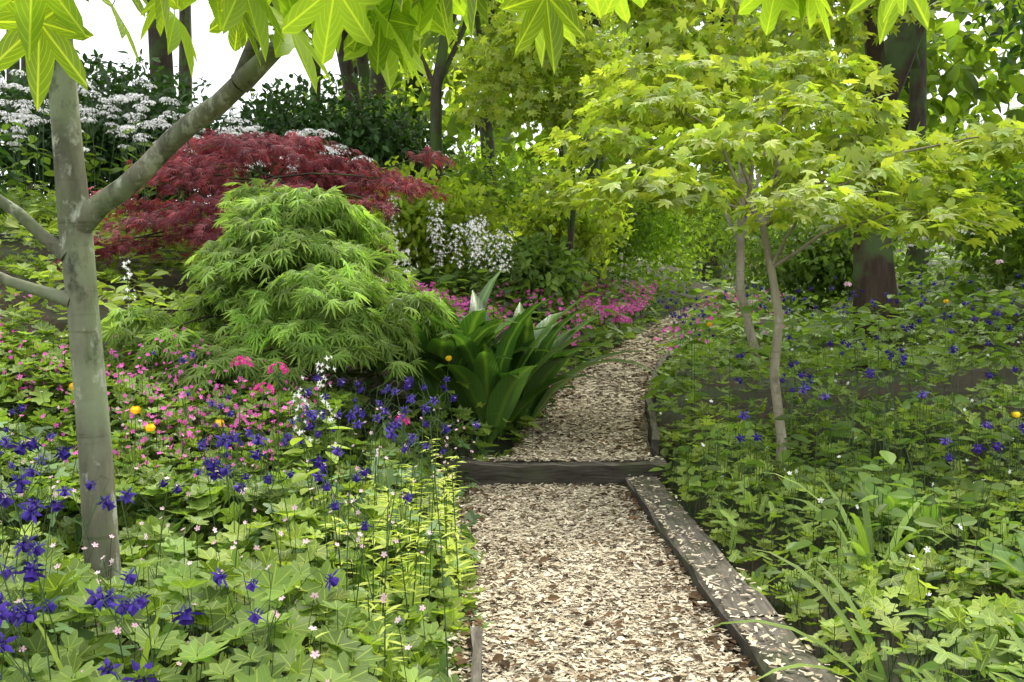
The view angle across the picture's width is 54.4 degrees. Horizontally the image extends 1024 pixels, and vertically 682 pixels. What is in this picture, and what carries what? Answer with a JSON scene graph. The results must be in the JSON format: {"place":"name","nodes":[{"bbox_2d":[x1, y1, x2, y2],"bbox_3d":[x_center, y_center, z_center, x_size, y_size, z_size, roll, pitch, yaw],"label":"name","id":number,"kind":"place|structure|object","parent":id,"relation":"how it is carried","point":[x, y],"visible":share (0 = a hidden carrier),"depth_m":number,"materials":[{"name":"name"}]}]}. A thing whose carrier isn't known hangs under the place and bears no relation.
{"place":"outdoors","nodes":[
{"label":"outdoors","id":0,"kind":"place"},
{"bbox_2d":[0,205,1023,681],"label":"ground","id":1,"kind":"structure","parent":0,"point":[972,377],"depth_m":8.12,"materials":[{"name":"soil"}]},
{"bbox_2d":[6,0,173,233],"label":"conifer trees","id":2,"kind":"object","parent":1,"relation":"on","point":[157,44],"depth_m":21.98,"materials":[{"name":"brown plant"}]},
{"bbox_2d":[50,128,456,271],"bbox_3d":[-2.394,-1.058,9.377,3.756,1.830,2.940,0,4,0],"label":"red maple shrub","id":3,"kind":"object","parent":1,"relation":"on","point":[330,171],"visible":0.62,"depth_m":9.05,"materials":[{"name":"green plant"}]},
{"bbox_2d":[0,180,552,681],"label":"bed plants","id":4,"kind":"object","parent":1,"relation":"on","point":[286,582],"visible":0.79,"depth_m":4.12,"materials":[{"name":"green plant"}]},
{"bbox_2d":[101,178,463,418],"bbox_3d":[-1.485,-0.300,6.866,2.176,1.711,2.484,2,4,35],"label":"green japanese maple","id":5,"kind":"object","parent":1,"relation":"on","point":[299,275],"visible":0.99,"depth_m":6.36,"materials":[{"name":"green plant"}]},
{"bbox_2d":[268,23,369,105],"bbox_3d":[-4.117,-11.676,29.906,14.209,16.930,12.678,0,4,0],"label":"tree","id":6,"kind":"object","parent":1,"relation":"on","point":[363,66],"visible":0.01,"depth_m":30.40,"materials":[{"name":"brown plant"}]},
{"bbox_2d":[336,29,363,199],"bbox_3d":[-2.412,-6.969,16.567,8.274,10.883,7.181,0,4,0],"label":"tree","id":7,"kind":"object","parent":1,"relation":"on","point":[346,69],"visible":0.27,"depth_m":16.71,"materials":[{"name":"brown plant"}]},
{"bbox_2d":[273,6,466,293],"bbox_3d":[-1.183,-5.041,13.870,5.978,9.262,6.958,2,4,30],"label":"dark tree","id":8,"kind":"object","parent":1,"relation":"on","point":[441,67],"visible":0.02,"depth_m":13.69,"materials":[{"name":"brown plant"}]},
{"bbox_2d":[366,65,385,118],"bbox_3d":[-2.734,-8.207,19.457,7.942,12.657,7.671,-2,4,-35],"label":"tree","id":9,"kind":"object","parent":1,"relation":"on","point":[379,85],"visible":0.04,"depth_m":19.67,"materials":[{"name":"brown plant"}]},
{"bbox_2d":[391,0,504,225],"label":"tree","id":10,"kind":"object","parent":1,"relation":"on","point":[488,133],"visible":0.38,"depth_m":31.23,"materials":[{"name":"green plant"}]},
{"bbox_2d":[0,0,929,635],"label":"tree","id":11,"kind":"object","parent":1,"relation":"on","point":[388,36],"visible":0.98,"depth_m":3.11,"materials":[{"name":"grey plant"}]},
{"bbox_2d":[470,626,482,681],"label":"timber edging","id":12,"kind":"object","parent":1,"relation":"on","point":[476,634],"visible":0.87,"depth_m":3.46,"materials":[{"name":"grey wood"}]},
{"bbox_2d":[0,49,1023,324],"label":"shrub hedge","id":13,"kind":"object","parent":1,"relation":"on","point":[382,137],"visible":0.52,"depth_m":14.33,"materials":[{"name":"green plant"}]},
{"bbox_2d":[0,69,1023,441],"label":"plants","id":14,"kind":"object","parent":1,"relation":"on","point":[516,369],"visible":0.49,"depth_m":10.77,"materials":[{"name":"green plant"}]},
{"bbox_2d":[21,0,1023,269],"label":"treeline","id":15,"kind":"object","parent":1,"relation":"on","point":[991,90],"visible":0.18,"depth_m":44.84,"materials":[{"name":"green plant"}]},
{"bbox_2d":[477,0,599,272],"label":"tree","id":16,"kind":"object","parent":1,"relation":"on","point":[592,161],"visible":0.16,"depth_m":22.51,"materials":[{"name":"green plant"}]},
{"bbox_2d":[443,457,667,491],"bbox_3d":[0.285,0.921,6.637,1.473,0.278,0.254,0,4,0],"label":"sleeper step","id":17,"kind":"object","parent":1,"relation":"on","point":[561,472],"visible":0.38,"depth_m":6.53,"materials":[{"name":"grey wood"}]},
{"bbox_2d":[450,0,735,348],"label":"multistem tree","id":18,"kind":"object","parent":1,"relation":"on","point":[501,60],"visible":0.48,"depth_m":12.00,"materials":[{"name":"green plant"}]},
{"bbox_2d":[444,292,841,681],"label":"woodchip path","id":19,"kind":"structure","parent":1,"relation":"on","point":[583,583],"depth_m":4.56,"materials":[{"name":"brown wood"}]},
{"bbox_2d":[645,351,669,456],"bbox_3d":[1.392,0.499,9.518,0.170,0.433,5.503,1,4,10],"label":"timber edging","id":20,"kind":"object","parent":1,"relation":"on","point":[653,434],"visible":0.54,"depth_m":7.74,"materials":[{"name":"grey wood"}]},
{"bbox_2d":[572,0,799,286],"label":"tree","id":21,"kind":"object","parent":1,"relation":"on","point":[714,272],"visible":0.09,"depth_m":29.56,"materials":[{"name":"green plant"}]},
{"bbox_2d":[625,476,841,681],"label":"timber edging","id":22,"kind":"object","parent":1,"relation":"on","point":[763,606],"visible":0.66,"depth_m":4.09,"materials":[{"name":"grey wood"}]},
{"bbox_2d":[597,0,947,389],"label":"acer tree","id":23,"kind":"object","parent":1,"relation":"on","point":[657,23],"visible":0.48,"depth_m":9.21,"materials":[{"name":"green plant"}]},
{"bbox_2d":[528,39,1023,497],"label":"acer tree","id":24,"kind":"object","parent":1,"relation":"on","point":[878,154],"visible":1,"depth_m":6.29,"materials":[{"name":"green plant"}]},
{"bbox_2d":[640,245,1023,681],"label":"bed plants","id":25,"kind":"object","parent":1,"relation":"on","point":[906,514],"visible":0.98,"depth_m":5.32,"materials":[{"name":"green plant"}]},
{"bbox_2d":[852,0,936,370],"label":"tree","id":26,"kind":"object","parent":1,"relation":"on","point":[874,275],"visible":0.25,"depth_m":11.08,"materials":[{"name":"brown plant"}]},
{"bbox_2d":[898,30,930,289],"bbox_3d":[7.915,-7.744,19.838,10.806,13.860,11.122,3,5,43],"label":"tree","id":27,"kind":"object","parent":1,"relation":"on","point":[917,92],"visible":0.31,"depth_m":19.67,"materials":[{"name":"brown plant"}]},
{"bbox_2d":[964,0,1023,68],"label":"tree","id":28,"kind":"object","parent":1,"relation":"on","point":[989,7],"visible":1,"depth_m":10.34,"materials":[{"name":"green plant"}]},
{"bbox_2d":[977,0,1023,16],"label":"tree","id":29,"kind":"object","parent":1,"relation":"on","point":[982,7],"visible":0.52,"depth_m":25.05,"materials":[{"name":"green plant"}]},
{"bbox_2d":[0,0,1023,206],"label":"sky","id":30,"kind":"structure","parent":0,"point":[217,61],"materials":[{"name":"white"}]}
]}

